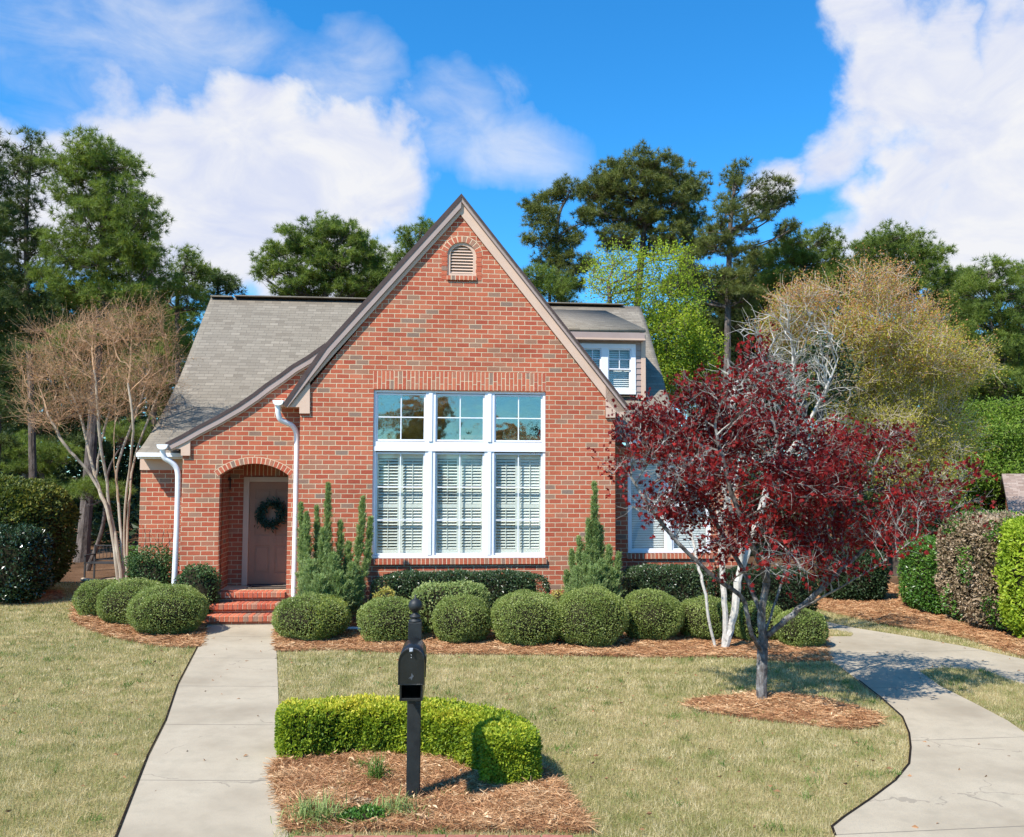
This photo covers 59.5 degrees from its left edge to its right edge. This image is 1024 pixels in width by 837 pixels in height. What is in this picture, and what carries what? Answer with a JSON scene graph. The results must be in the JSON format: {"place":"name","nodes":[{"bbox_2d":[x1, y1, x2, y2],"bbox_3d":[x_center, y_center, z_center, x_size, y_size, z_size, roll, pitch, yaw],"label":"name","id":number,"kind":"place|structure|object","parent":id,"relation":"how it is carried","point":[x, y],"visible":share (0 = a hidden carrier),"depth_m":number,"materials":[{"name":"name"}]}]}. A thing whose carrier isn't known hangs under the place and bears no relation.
{"place":"outdoors","nodes":[
{"label":"outdoors","id":0,"kind":"place"},
{"bbox_2d":[0,477,1023,836],"bbox_3d":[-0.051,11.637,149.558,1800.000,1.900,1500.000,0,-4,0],"label":"ground","id":1,"kind":"structure","parent":0,"point":[102,571],"depth_m":9.09,"materials":[{"name":"plant"}]},
{"bbox_2d":[0,246,30,428],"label":"pine tree","id":2,"kind":"object","parent":1,"relation":"on","point":[2,286],"visible":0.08,"depth_m":46.79,"materials":[{"name":"green plant"}]},
{"bbox_2d":[0,127,37,466],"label":"pine tree","id":3,"kind":"object","parent":1,"relation":"on","point":[7,324],"visible":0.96,"depth_m":27.41,"materials":[{"name":"green plant"}]},
{"bbox_2d":[0,123,64,477],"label":"pine tree","id":4,"kind":"object","parent":1,"relation":"on","point":[27,244],"visible":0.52,"depth_m":29.17,"materials":[{"name":"green plant"}]},
{"bbox_2d":[0,589,66,605],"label":"pine straw bed","id":5,"kind":"object","parent":1,"relation":"on","point":[50,595],"visible":0.41,"depth_m":19.24,"materials":[{"name":"plant"}]},
{"bbox_2d":[0,522,54,603],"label":"camellia bush","id":6,"kind":"object","parent":5,"relation":"on","point":[26,572],"visible":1,"depth_m":18.41,"materials":[{"name":"green plant"}]},
{"bbox_2d":[0,474,81,590],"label":"tall hedge","id":7,"kind":"object","parent":5,"relation":"on","point":[40,503],"visible":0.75,"depth_m":19.88,"materials":[{"name":"green leaf"},{"name":"twig"}]},
{"bbox_2d":[0,429,84,539],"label":"pine tree","id":8,"kind":"object","parent":1,"relation":"on","point":[20,465],"visible":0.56,"depth_m":30.60,"materials":[{"name":"green plant"}]},
{"bbox_2d":[16,285,120,466],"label":"pine tree","id":9,"kind":"object","parent":1,"relation":"on","point":[54,307],"visible":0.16,"depth_m":47.44,"materials":[{"name":"green plant"}]},
{"bbox_2d":[0,336,144,478],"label":"pine tree","id":10,"kind":"object","parent":1,"relation":"on","point":[79,440],"visible":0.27,"depth_m":33.55,"materials":[{"name":"green plant"}]},
{"bbox_2d":[0,582,187,819],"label":"fallen leaves","id":11,"kind":"object","parent":1,"relation":"on","point":[115,753],"visible":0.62,"depth_m":11.04,"materials":[{"name":"brown plant"}]},
{"bbox_2d":[0,581,194,836],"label":"lawn grass","id":12,"kind":"structure","parent":1,"relation":"on","point":[37,617],"depth_m":10.20,"materials":[{"name":"plant"}]},
{"bbox_2d":[21,124,187,562],"bbox_3d":[-12.495,-2.329,27.269,4.722,13.296,3.752,0,-4,0],"label":"pine tree","id":13,"kind":"object","parent":1,"relation":"on","point":[115,234],"visible":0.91,"depth_m":26.91,"materials":[{"name":"green plant"}]},
{"bbox_2d":[62,414,155,570],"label":"pine tree","id":14,"kind":"object","parent":1,"relation":"on","point":[85,485],"visible":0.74,"depth_m":24.81,"materials":[{"name":"green plant"}]},
{"bbox_2d":[83,545,136,577],"bbox_3d":[-10.172,3.705,23.022,1.500,0.870,0.480,0,-4,6],"label":"bench","id":15,"kind":"object","parent":1,"relation":"on","point":[94,562],"visible":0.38,"depth_m":23.23,"materials":[{"name":"metal"}]},
{"bbox_2d":[68,600,210,647],"bbox_3d":[-7.555,3.748,17.555,2.283,0.194,9.143,3,-5,-35],"label":"pine straw bed","id":16,"kind":"object","parent":1,"relation":"on","point":[193,639],"visible":0.26,"depth_m":14.85,"materials":[{"name":"plant"}]},
{"bbox_2d":[71,579,118,616],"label":"boxwood ball","id":17,"kind":"object","parent":16,"relation":"on","point":[86,593],"visible":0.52,"depth_m":16.71,"materials":[{"name":"green plant"}]},
{"bbox_2d":[0,284,202,581],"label":"crape myrtle","id":18,"kind":"object","parent":16,"relation":"on","point":[120,568],"visible":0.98,"depth_m":18.07,"materials":[{"name":"brown plant"}]},
{"bbox_2d":[114,541,137,579],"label":"shrub","id":19,"kind":"object","parent":16,"relation":"on","point":[130,548],"visible":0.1,"depth_m":20.21,"materials":[{"name":"green plant"}]},
{"bbox_2d":[96,577,161,623],"bbox_3d":[-6.854,3.299,16.205,1.301,0.863,1.259,0,-4,0],"label":"boxwood ball","id":20,"kind":"object","parent":16,"relation":"on","point":[113,599],"visible":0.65,"depth_m":15.80,"materials":[{"name":"green plant"}]},
{"bbox_2d":[122,543,179,585],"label":"shrub","id":21,"kind":"object","parent":16,"relation":"on","point":[157,568],"visible":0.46,"depth_m":16.93,"materials":[{"name":"green plant"}]},
{"bbox_2d":[124,583,209,634],"bbox_3d":[-5.843,3.227,15.169,1.364,0.878,1.346,0,-4,0],"label":"boxwood ball","id":22,"kind":"object","parent":16,"relation":"on","point":[170,608],"visible":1,"depth_m":14.81,"materials":[{"name":"green plant"}]},
{"bbox_2d":[173,562,221,619],"bbox_3d":[-5.757,3.175,16.383,0.886,1.084,0.731,0,-4,0],"label":"shrub","id":23,"kind":"object","parent":16,"relation":"on","point":[203,579],"visible":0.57,"depth_m":16.27,"materials":[{"name":"green plant"}]},
{"bbox_2d":[102,324,188,440],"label":"pine tree","id":24,"kind":"object","parent":1,"relation":"on","point":[182,363],"visible":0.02,"depth_m":49.50,"materials":[{"name":"green plant"}]},
{"bbox_2d":[106,289,204,432],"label":"pine tree","id":25,"kind":"object","parent":1,"relation":"on","point":[196,325],"visible":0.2,"depth_m":35.94,"materials":[{"name":"green plant"}]},
{"bbox_2d":[114,646,197,836],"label":"lawn edge","id":26,"kind":"object","parent":1,"relation":"on","point":[128,804],"visible":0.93,"depth_m":8.35,"materials":[{"name":"soil"}]},
{"bbox_2d":[135,241,220,383],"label":"pine tree","id":27,"kind":"object","parent":1,"relation":"on","point":[197,268],"visible":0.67,"depth_m":31.11,"materials":[{"name":"green plant"}]},
{"bbox_2d":[118,624,287,836],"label":"walkway","id":28,"kind":"structure","parent":1,"relation":"on","point":[221,790],"depth_m":8.65,"materials":[{"name":"concrete"}]},
{"bbox_2d":[188,265,248,306],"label":"pine tree","id":29,"kind":"object","parent":1,"relation":"on","point":[229,286],"visible":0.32,"depth_m":44.12,"materials":[{"name":"green plant"}]},
{"bbox_2d":[247,208,394,297],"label":"pine tree","id":30,"kind":"object","parent":1,"relation":"on","point":[327,261],"visible":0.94,"depth_m":39.70,"materials":[{"name":"green plant"}]},
{"bbox_2d":[383,215,433,267],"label":"pine tree","id":31,"kind":"object","parent":1,"relation":"on","point":[410,241],"visible":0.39,"depth_m":38.09,"materials":[{"name":"green plant"}]},
{"bbox_2d":[262,746,601,835],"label":"pine straw bed","id":32,"kind":"object","parent":1,"relation":"on","point":[544,803],"visible":0.6,"depth_m":7.30,"materials":[{"name":"plant"}]},
{"bbox_2d":[270,787,347,833],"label":"variegated grass","id":33,"kind":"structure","parent":32,"relation":"on","point":[319,809],"depth_m":6.88,"materials":[{"name":"green plant"}]},
{"bbox_2d":[348,796,372,804],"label":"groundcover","id":34,"kind":"object","parent":32,"relation":"on","point":[359,799],"visible":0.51,"depth_m":7.21,"materials":[{"name":"brown plant"}]},
{"bbox_2d":[336,802,390,825],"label":"groundcover","id":35,"kind":"object","parent":32,"relation":"on","point":[364,812],"visible":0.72,"depth_m":6.82,"materials":[{"name":"green plant"}]},
{"bbox_2d":[360,745,396,779],"bbox_3d":[-1.179,2.994,7.783,0.416,0.307,0.443,0,-4,0],"label":"liriope","id":36,"kind":"object","parent":32,"relation":"on","point":[377,771],"visible":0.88,"depth_m":7.79,"materials":[{"name":"green plant"}]},
{"bbox_2d":[364,784,428,819],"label":"variegated grass","id":37,"kind":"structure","parent":32,"relation":"on","point":[388,804],"depth_m":7.03,"materials":[{"name":"green plant"}]},
{"bbox_2d":[274,692,543,787],"bbox_3d":[-0.930,2.950,8.440,2.775,0.550,1.094,-1,-4,22],"label":"clipped hedge","id":38,"kind":"object","parent":32,"relation":"on","point":[498,745],"visible":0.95,"depth_m":8.39,"materials":[{"name":"green plant"}]},
{"bbox_2d":[398,594,426,797],"bbox_3d":[-0.792,2.301,7.187,0.213,1.694,0.633,0,-4,-3],"label":"mailbox","id":39,"kind":"object","parent":32,"relation":"on","point":[412,660],"visible":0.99,"depth_m":7.34,"materials":[{"name":"paint"}]},
{"bbox_2d":[398,648,423,684],"bbox_3d":[-0.781,1.922,6.949,0.202,0.276,0.042,0,-4,-3],"label":"box door","id":40,"kind":"structure","parent":39,"relation":"in","point":[407,649],"depth_m":6.93,"materials":[{"name":"black metal"}]},
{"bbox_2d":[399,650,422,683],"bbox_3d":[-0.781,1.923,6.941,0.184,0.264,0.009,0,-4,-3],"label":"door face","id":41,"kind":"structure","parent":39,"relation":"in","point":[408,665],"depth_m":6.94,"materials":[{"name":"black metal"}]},
{"bbox_2d":[417,834,446,836],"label":"edging brick","id":42,"kind":"object","parent":1,"relation":"on","point":[427,835],"visible":1,"depth_m":6.50,"materials":[{"name":"red brick"}]},
{"bbox_2d":[136,193,738,625],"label":"brick house","id":43,"kind":"structure","parent":1,"relation":"on","point":[446,389],"depth_m":17.08,"materials":[{"name":"red brick"}]},
{"bbox_2d":[241,477,287,585],"bbox_3d":[-4.767,2.232,17.803,1.130,2.136,0.140,1,-4,-5],"label":"door","id":44,"kind":"structure","parent":43,"relation":"in","point":[264,553],"depth_m":17.79,"materials":[{"name":"brown paint"}]},
{"bbox_2d":[254,496,287,532],"bbox_3d":[-4.755,1.899,17.733,0.731,0.746,0.319,1,-4,-5],"label":"wreath","id":45,"kind":"object","parent":44,"relation":"attached to","point":[261,508],"visible":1,"depth_m":17.70,"materials":[{"name":"green plant"}]},
{"bbox_2d":[245,585,285,588],"bbox_3d":[-4.677,3.258,17.311,0.840,0.021,0.480,1,-4,-5],"label":"threshold","id":46,"kind":"object","parent":43,"relation":"on","point":[267,587],"visible":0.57,"depth_m":17.21,"materials":[{"name":"grey wood"}]},
{"bbox_2d":[371,390,544,557],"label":"window","id":47,"kind":"structure","parent":43,"relation":"in","point":[485,498],"depth_m":16.99,"materials":[{"name":"white paint"}]},
{"bbox_2d":[580,343,635,394],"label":"window","id":48,"kind":"structure","parent":43,"relation":"in","point":[623,375],"depth_m":18.94,"materials":[{"name":"white paint"}]},
{"bbox_2d":[628,458,710,552],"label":"window","id":49,"kind":"structure","parent":43,"relation":"in","point":[639,541],"depth_m":18.00,"materials":[{"name":"white paint"}]},
{"bbox_2d":[0,382,1023,558],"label":"undergrowth","id":50,"kind":"object","parent":1,"relation":"on","point":[72,469],"visible":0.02,"depth_m":36.10,"materials":[{"name":"green plant"}]},
{"bbox_2d":[0,629,1023,836],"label":"lawn weeds","id":51,"kind":"object","parent":1,"relation":"on","point":[435,832],"visible":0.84,"depth_m":9.62,"materials":[{"name":"plant"}]},
{"bbox_2d":[270,619,833,662],"bbox_3d":[0.758,3.633,15.366,10.107,0.194,4.957,0,-4,0],"label":"pine straw bed","id":52,"kind":"object","parent":1,"relation":"on","point":[680,644],"visible":0.3,"depth_m":13.83,"materials":[{"name":"plant"}]},
{"bbox_2d":[270,592,352,640],"bbox_3d":[-3.324,3.261,14.836,1.344,0.796,1.332,0,-4,0],"label":"boxwood ball","id":53,"kind":"object","parent":52,"relation":"on","point":[311,617],"visible":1,"depth_m":14.44,"materials":[{"name":"green plant"}]},
{"bbox_2d":[293,481,374,617],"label":"juniper","id":54,"kind":"object","parent":52,"relation":"on","point":[326,569],"visible":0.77,"depth_m":15.71,"materials":[{"name":"green plant"}]},
{"bbox_2d":[372,586,395,597],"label":"shrub","id":55,"kind":"object","parent":52,"relation":"on","point":[385,593],"visible":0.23,"depth_m":15.38,"materials":[{"name":"yellow plant"}]},
{"bbox_2d":[356,595,422,642],"bbox_3d":[-1.993,3.261,14.578,1.129,0.773,1.103,0,-4,0],"label":"boxwood ball","id":56,"kind":"object","parent":52,"relation":"on","point":[385,618],"visible":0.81,"depth_m":14.22,"materials":[{"name":"green plant"}]},
{"bbox_2d":[409,578,491,633],"bbox_3d":[-1.069,3.228,15.408,1.474,0.933,0.829,0,-4,0],"label":"shrub","id":57,"kind":"object","parent":52,"relation":"on","point":[429,597],"visible":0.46,"depth_m":15.21,"materials":[{"name":"green plant"}]},
{"bbox_2d":[368,566,550,618],"bbox_3d":[-0.922,3.203,16.189,3.306,1.075,0.747,1,-4,-6],"label":"hedge","id":58,"kind":"object","parent":52,"relation":"on","point":[407,582],"visible":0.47,"depth_m":16.03,"materials":[{"name":"green plant"}]},
{"bbox_2d":[429,593,491,643],"bbox_3d":[-0.828,3.233,14.511,1.032,0.812,1.058,0,-4,0],"label":"boxwood ball","id":59,"kind":"object","parent":52,"relation":"on","point":[463,618],"visible":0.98,"depth_m":14.23,"materials":[{"name":"green plant"}]},
{"bbox_2d":[488,589,562,645],"bbox_3d":[0.218,3.192,14.397,1.250,0.894,1.228,0,-4,0],"label":"boxwood ball","id":60,"kind":"object","parent":52,"relation":"on","point":[529,617],"visible":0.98,"depth_m":14.02,"materials":[{"name":"green plant"}]},
{"bbox_2d":[551,586,563,604],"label":"shrub","id":61,"kind":"object","parent":52,"relation":"on","point":[557,594],"visible":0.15,"depth_m":15.58,"materials":[{"name":"yellow plant"}]},
{"bbox_2d":[560,480,626,600],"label":"juniper","id":62,"kind":"object","parent":52,"relation":"on","point":[589,564],"visible":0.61,"depth_m":15.82,"materials":[{"name":"green plant"}]},
{"bbox_2d":[556,583,631,646],"bbox_3d":[1.278,3.138,14.301,1.225,0.998,1.203,0,-4,0],"label":"boxwood ball","id":63,"kind":"object","parent":52,"relation":"on","point":[591,617],"visible":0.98,"depth_m":13.96,"materials":[{"name":"green plant"}]},
{"bbox_2d":[621,588,685,640],"bbox_3d":[2.283,3.227,14.797,1.136,0.900,1.139,0,-4,0],"label":"boxwood ball","id":64,"kind":"object","parent":52,"relation":"on","point":[654,614],"visible":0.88,"depth_m":14.44,"materials":[{"name":"green plant"}]},
{"bbox_2d":[620,562,714,602],"bbox_3d":[2.865,3.214,16.523,1.820,1.129,0.793,1,-4,-5],"label":"hedge","id":65,"kind":"object","parent":52,"relation":"on","point":[680,582],"visible":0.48,"depth_m":16.30,"materials":[{"name":"green plant"}]},
{"bbox_2d":[678,594,735,639],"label":"boxwood ball","id":66,"kind":"object","parent":52,"relation":"on","point":[696,622],"visible":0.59,"depth_m":14.64,"materials":[{"name":"green plant"}]},
{"bbox_2d":[645,297,860,647],"bbox_3d":[3.730,0.847,14.275,3.540,5.698,2.087,0,-4,0],"label":"white barked tree","id":67,"kind":"object","parent":52,"relation":"on","point":[728,627],"visible":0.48,"depth_m":14.17,"materials":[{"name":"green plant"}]},
{"bbox_2d":[734,600,782,640],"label":"boxwood ball","id":68,"kind":"object","parent":52,"relation":"on","point":[741,630],"visible":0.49,"depth_m":14.51,"materials":[{"name":"green plant"}]},
{"bbox_2d":[707,564,817,611],"bbox_3d":[4.701,3.248,16.778,2.164,1.127,0.959,0,-4,0],"label":"hedge","id":69,"kind":"object","parent":52,"relation":"on","point":[785,601],"visible":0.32,"depth_m":16.50,"materials":[{"name":"green plant"}]},
{"bbox_2d":[773,608,829,647],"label":"boxwood ball","id":70,"kind":"object","parent":52,"relation":"on","point":[806,627],"visible":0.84,"depth_m":13.97,"materials":[{"name":"green plant"}]},
{"bbox_2d":[520,262,585,302],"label":"pine tree","id":71,"kind":"object","parent":1,"relation":"on","point":[542,282],"visible":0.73,"depth_m":33.90,"materials":[{"name":"green plant"}]},
{"bbox_2d":[515,173,603,301],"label":"pine tree","id":72,"kind":"object","parent":1,"relation":"on","point":[545,217],"visible":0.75,"depth_m":38.25,"materials":[{"name":"green plant"}]},
{"bbox_2d":[280,651,900,835],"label":"fallen leaves","id":73,"kind":"object","parent":1,"relation":"on","point":[754,826],"visible":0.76,"depth_m":9.67,"materials":[{"name":"brown plant"}]},
{"bbox_2d":[569,138,714,305],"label":"pine tree","id":74,"kind":"object","parent":1,"relation":"on","point":[665,185],"visible":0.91,"depth_m":39.94,"materials":[{"name":"green plant"}]},
{"bbox_2d":[575,234,735,411],"bbox_3d":[4.260,-0.602,27.256,4.731,10.367,3.590,0,-4,0],"label":"lime green tree","id":75,"kind":"object","parent":1,"relation":"on","point":[684,342],"visible":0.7,"depth_m":26.81,"materials":[{"name":"green plant"}]},
{"bbox_2d":[657,155,804,414],"bbox_3d":[8.767,-2.923,36.281,6.141,15.226,4.077,0,-4,0],"label":"pine tree","id":76,"kind":"object","parent":1,"relation":"on","point":[729,288],"visible":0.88,"depth_m":36.04,"materials":[{"name":"green plant"}]},
{"bbox_2d":[646,300,825,446],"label":"pine tree","id":77,"kind":"object","parent":1,"relation":"on","point":[719,321],"visible":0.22,"depth_m":40.03,"materials":[{"name":"green plant"}]},
{"bbox_2d":[675,244,797,506],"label":"pine tree","id":78,"kind":"object","parent":1,"relation":"on","point":[751,261],"visible":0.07,"depth_m":44.50,"materials":[{"name":"green plant"}]},
{"bbox_2d":[677,687,887,729],"bbox_3d":[3.122,3.318,10.377,2.316,0.181,1.479,-1,-4,23],"label":"pine straw bed","id":79,"kind":"object","parent":1,"relation":"on","point":[791,707],"visible":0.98,"depth_m":10.20,"materials":[{"name":"plant"}]},
{"bbox_2d":[586,322,998,699],"bbox_3d":[3.364,1.202,10.738,4.953,4.468,3.372,0,-4,0],"label":"red maple","id":80,"kind":"object","parent":79,"relation":"on","point":[813,501],"visible":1,"depth_m":10.37,"materials":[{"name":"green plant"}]},
{"bbox_2d":[743,222,859,523],"bbox_3d":[12.294,-1.818,38.123,5.028,13.104,3.810,0,-4,0],"label":"pine tree","id":81,"kind":"object","parent":1,"relation":"on","point":[801,254],"visible":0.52,"depth_m":37.96,"materials":[{"name":"green plant"}]},
{"bbox_2d":[787,327,826,465],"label":"pine tree","id":82,"kind":"object","parent":1,"relation":"on","point":[809,435],"visible":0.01,"depth_m":57.33,"materials":[{"name":"green plant"}]},
{"bbox_2d":[773,326,865,550],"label":"dark evergreen tree","id":83,"kind":"object","parent":1,"relation":"on","point":[814,351],"visible":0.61,"depth_m":22.86,"materials":[{"name":"green plant"}]},
{"bbox_2d":[804,321,892,442],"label":"pine tree","id":84,"kind":"object","parent":1,"relation":"on","point":[826,407],"visible":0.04,"depth_m":52.01,"materials":[{"name":"green plant"}]},
{"bbox_2d":[818,253,890,458],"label":"pine tree","id":85,"kind":"object","parent":1,"relation":"on","point":[841,262],"visible":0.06,"depth_m":45.85,"materials":[{"name":"green plant"}]},
{"bbox_2d":[831,680,911,834],"bbox_3d":[3.736,3.259,9.117,0.602,0.001,5.605,-1,-4,23],"label":"lawn edge","id":86,"kind":"object","parent":1,"relation":"on","point":[878,792],"visible":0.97,"depth_m":8.07,"materials":[{"name":"soil"}]},
{"bbox_2d":[741,237,1013,575],"bbox_3d":[10.220,-0.125,24.962,7.278,9.115,4.722,1,-4,-9],"label":"budding tree","id":87,"kind":"object","parent":1,"relation":"on","point":[928,350],"visible":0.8,"depth_m":24.50,"materials":[{"name":"beige plant"}]},
{"bbox_2d":[833,219,963,516],"bbox_3d":[16.423,-1.810,38.135,5.708,13.168,4.209,2,-4,-27],"label":"pine tree","id":88,"kind":"object","parent":1,"relation":"on","point":[929,258],"visible":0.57,"depth_m":37.76,"materials":[{"name":"green plant"}]},
{"bbox_2d":[815,582,1023,657],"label":"pine straw bed","id":89,"kind":"object","parent":1,"relation":"on","point":[891,607],"visible":0.45,"depth_m":16.81,"materials":[{"name":"plant"}]},
{"bbox_2d":[815,546,893,600],"bbox_3d":[7.567,3.433,19.936,1.683,1.232,1.441,-1,-4,16],"label":"tall hedge","id":90,"kind":"object","parent":89,"relation":"on","point":[863,588],"visible":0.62,"depth_m":19.41,"materials":[{"name":"green plant"}]},
{"bbox_2d":[896,534,947,613],"bbox_3d":[8.778,3.105,18.107,1.808,1.609,1.855,0,-4,0],"label":"tall hedge","id":91,"kind":"object","parent":89,"relation":"on","point":[919,591],"visible":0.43,"depth_m":17.84,"materials":[{"name":"green plant"}]},
{"bbox_2d":[932,506,1023,630],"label":"tall hedge","id":92,"kind":"object","parent":89,"relation":"on","point":[969,591],"visible":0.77,"depth_m":16.04,"materials":[{"name":"brown plant"}]},
{"bbox_2d":[991,511,1023,637],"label":"tall hedge","id":93,"kind":"object","parent":89,"relation":"on","point":[1013,528],"visible":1,"depth_m":14.84,"materials":[{"name":"green plant"}]},
{"bbox_2d":[815,607,1023,658],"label":"lawn grass","id":94,"kind":"structure","parent":1,"relation":"on","point":[834,617],"depth_m":15.58,"materials":[{"name":"beige plant"}]},
{"bbox_2d":[876,338,1011,469],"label":"pine tree","id":95,"kind":"object","parent":1,"relation":"on","point":[977,398],"visible":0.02,"depth_m":41.03,"materials":[{"name":"green plant"}]},
{"bbox_2d":[930,263,997,377],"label":"pine tree","id":96,"kind":"object","parent":1,"relation":"on","point":[968,268],"visible":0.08,"depth_m":43.87,"materials":[{"name":"green plant"}]},
{"bbox_2d":[922,390,1023,527],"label":"bright green tree","id":97,"kind":"object","parent":1,"relation":"on","point":[1008,429],"visible":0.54,"depth_m":30.44,"materials":[{"name":"green plant"}]},
{"bbox_2d":[938,253,1023,413],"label":"pine tree","id":98,"kind":"object","parent":1,"relation":"on","point":[981,309],"visible":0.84,"depth_m":34.69,"materials":[{"name":"green plant"}]},
{"bbox_2d":[999,474,1023,511],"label":"brick house","id":99,"kind":"structure","parent":1,"relation":"on","point":[1013,487],"depth_m":28.17,"materials":[{"name":"brown"}]},
{"bbox_2d":[0,0,1023,479],"label":"sky","id":100,"kind":"structure","parent":0,"point":[248,116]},
{"bbox_2d":[714,344,805,478],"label":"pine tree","id":101,"kind":"object","parent":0,"point":[767,401],"visible":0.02,"depth_m":49.40,"materials":[{"name":"green plant"}]},
{"bbox_2d":[827,622,1023,836],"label":"driveway","id":102,"kind":"structure","parent":0,"point":[968,798],"depth_m":8.81,"materials":[{"name":"concrete"}]},
{"bbox_2d":[829,631,851,635],"bbox_3d":[5.609,3.740,15.358,0.453,0.120,0.716,-1,-4,18],"label":"lawn patch","id":103,"kind":"object","parent":102,"relation":"on","point":[839,635],"visible":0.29,"depth_m":15.23,"materials":[{"name":"plant"}]},
{"bbox_2d":[829,627,853,635],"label":"lawn grass","id":104,"kind":"structure","parent":103,"relation":"on","point":[839,632],"depth_m":15.30,"materials":[{"name":"beige plant"}]},
{"bbox_2d":[920,665,1023,730],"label":"lawn grass","id":105,"kind":"structure","parent":0,"point":[964,681],"depth_m":11.35,"materials":[{"name":"plant"}]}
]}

